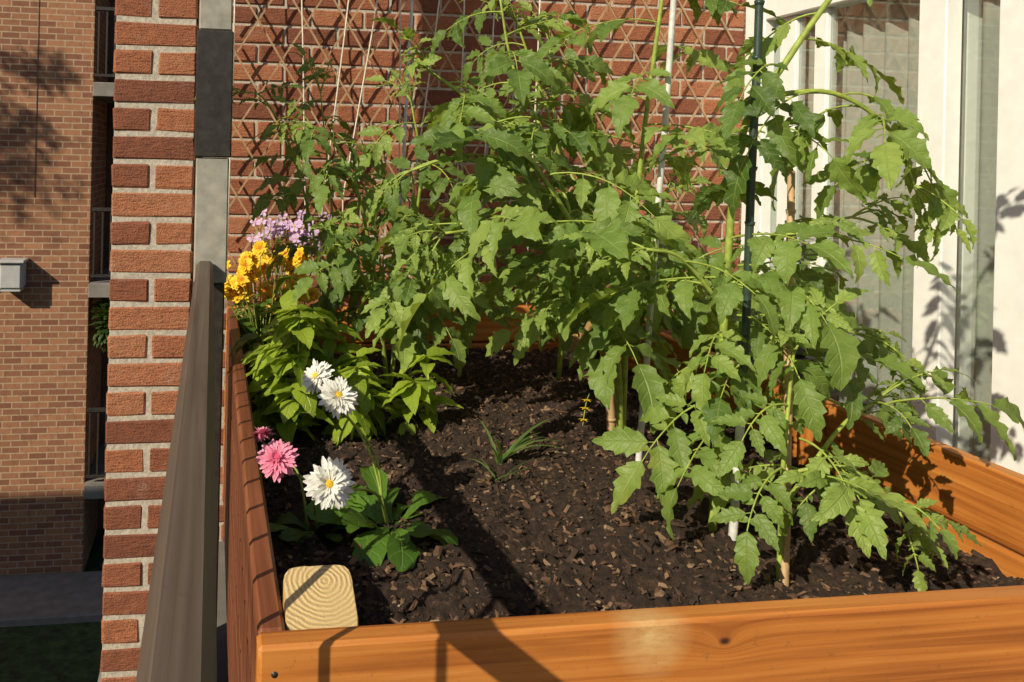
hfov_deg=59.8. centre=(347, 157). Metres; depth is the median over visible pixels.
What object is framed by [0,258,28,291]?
air conditioner unit
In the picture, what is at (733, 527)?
garden stake
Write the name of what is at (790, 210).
bamboo stake
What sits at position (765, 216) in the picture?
stile
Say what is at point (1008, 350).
stile
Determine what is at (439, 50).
mortar
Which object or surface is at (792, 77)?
stile
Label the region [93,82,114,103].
balcony slab
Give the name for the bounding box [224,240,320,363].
marigold plant
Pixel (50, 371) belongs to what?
wall
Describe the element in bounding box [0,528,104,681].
ground
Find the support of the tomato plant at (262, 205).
on the planter soil
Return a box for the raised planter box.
[222,305,1023,681]
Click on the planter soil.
(549, 533)
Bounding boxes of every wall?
[0,0,109,575]
[738,0,745,263]
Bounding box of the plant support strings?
[224,0,540,307]
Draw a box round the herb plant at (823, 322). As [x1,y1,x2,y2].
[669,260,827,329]
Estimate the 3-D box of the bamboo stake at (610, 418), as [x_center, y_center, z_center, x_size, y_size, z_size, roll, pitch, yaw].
[0.710,0.656,2.339,0.052,0.421,0.030,1,0,-9]
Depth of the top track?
3.48 m
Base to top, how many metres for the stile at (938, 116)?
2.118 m
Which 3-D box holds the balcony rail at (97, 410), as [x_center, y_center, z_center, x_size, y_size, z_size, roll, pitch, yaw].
[-1.984,4.011,12.295,3.320,0.970,0.060,1,0,-9]
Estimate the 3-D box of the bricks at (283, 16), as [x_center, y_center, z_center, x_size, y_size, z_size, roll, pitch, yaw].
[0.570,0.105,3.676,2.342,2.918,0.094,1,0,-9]
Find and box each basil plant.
[227,275,397,445]
[325,346,463,439]
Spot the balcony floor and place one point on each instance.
(222, 662)
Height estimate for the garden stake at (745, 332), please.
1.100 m
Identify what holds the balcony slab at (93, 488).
attached to the recess back
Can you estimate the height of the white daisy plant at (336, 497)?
0.388 m
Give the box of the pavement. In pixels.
[0,571,103,626]
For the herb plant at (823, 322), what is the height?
0.250 m
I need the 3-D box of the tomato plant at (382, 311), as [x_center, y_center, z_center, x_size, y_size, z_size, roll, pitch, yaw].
[0.120,0.230,2.607,0.797,1.088,0.909,1,0,-9]
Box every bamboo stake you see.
[603,348,615,431]
[614,381,615,425]
[779,170,795,586]
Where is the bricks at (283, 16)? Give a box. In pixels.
[219,0,743,540]
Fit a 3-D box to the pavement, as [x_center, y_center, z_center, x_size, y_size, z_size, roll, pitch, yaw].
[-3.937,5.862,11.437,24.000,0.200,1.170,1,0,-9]
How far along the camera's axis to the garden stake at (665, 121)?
2.14 m
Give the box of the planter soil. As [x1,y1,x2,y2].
[245,345,1023,625]
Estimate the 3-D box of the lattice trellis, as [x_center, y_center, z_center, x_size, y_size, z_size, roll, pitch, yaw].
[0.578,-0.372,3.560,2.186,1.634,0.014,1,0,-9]
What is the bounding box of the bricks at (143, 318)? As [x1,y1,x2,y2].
[100,0,199,681]
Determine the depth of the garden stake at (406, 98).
3.00 m
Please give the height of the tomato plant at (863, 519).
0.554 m
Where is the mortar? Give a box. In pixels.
[209,0,743,540]
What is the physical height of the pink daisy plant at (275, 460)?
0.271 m
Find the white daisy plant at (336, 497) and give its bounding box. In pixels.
[301,359,457,571]
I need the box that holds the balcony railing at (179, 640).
[136,0,233,681]
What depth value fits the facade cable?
11.97 m
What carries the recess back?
on the ground
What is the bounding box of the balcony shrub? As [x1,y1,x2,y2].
[88,298,109,351]
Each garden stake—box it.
[391,0,413,358]
[635,0,676,460]
[728,425,744,540]
[737,0,764,411]
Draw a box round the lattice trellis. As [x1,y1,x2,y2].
[218,0,733,264]
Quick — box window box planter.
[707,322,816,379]
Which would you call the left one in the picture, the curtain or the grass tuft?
the grass tuft
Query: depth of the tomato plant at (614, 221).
2.06 m
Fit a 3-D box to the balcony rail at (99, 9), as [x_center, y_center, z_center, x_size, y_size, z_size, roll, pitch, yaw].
[-1.857,-1.567,12.295,3.320,0.970,0.060,1,0,-9]
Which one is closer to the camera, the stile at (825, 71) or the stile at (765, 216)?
the stile at (825, 71)
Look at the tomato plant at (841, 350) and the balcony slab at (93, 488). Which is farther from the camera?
the balcony slab at (93, 488)
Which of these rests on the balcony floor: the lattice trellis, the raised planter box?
the raised planter box
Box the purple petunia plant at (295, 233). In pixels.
[236,209,331,321]
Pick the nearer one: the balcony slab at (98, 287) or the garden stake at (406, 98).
the garden stake at (406, 98)
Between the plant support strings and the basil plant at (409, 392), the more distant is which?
the plant support strings
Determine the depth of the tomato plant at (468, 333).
2.79 m
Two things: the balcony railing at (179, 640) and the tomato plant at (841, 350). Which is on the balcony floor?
the balcony railing at (179, 640)
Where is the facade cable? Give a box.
[34,0,38,196]
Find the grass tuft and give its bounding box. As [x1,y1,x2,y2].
[469,417,680,510]
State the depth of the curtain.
3.03 m
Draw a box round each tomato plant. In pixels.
[194,43,384,324]
[253,53,514,387]
[367,0,784,434]
[434,0,812,378]
[552,0,977,543]
[687,281,1023,591]
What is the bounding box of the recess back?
[98,0,193,527]
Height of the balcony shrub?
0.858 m
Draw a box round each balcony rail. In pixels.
[86,407,106,477]
[90,207,111,276]
[95,6,115,76]
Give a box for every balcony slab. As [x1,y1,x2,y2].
[84,444,104,499]
[88,268,193,297]
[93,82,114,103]
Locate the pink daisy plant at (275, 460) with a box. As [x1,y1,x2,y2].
[253,427,347,543]
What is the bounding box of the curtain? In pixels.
[801,0,999,460]
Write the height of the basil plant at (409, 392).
0.282 m
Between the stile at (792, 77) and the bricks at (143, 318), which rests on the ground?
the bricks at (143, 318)
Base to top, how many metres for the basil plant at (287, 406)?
0.458 m
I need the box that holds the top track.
[766,0,866,20]
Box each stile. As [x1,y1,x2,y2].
[740,0,779,374]
[773,15,806,373]
[808,8,837,391]
[910,0,962,445]
[990,0,1023,474]
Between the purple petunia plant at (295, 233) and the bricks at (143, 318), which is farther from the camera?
the purple petunia plant at (295, 233)
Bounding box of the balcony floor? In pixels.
[98,541,228,681]
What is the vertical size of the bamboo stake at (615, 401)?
0.421 m
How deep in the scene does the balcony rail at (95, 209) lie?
12.05 m

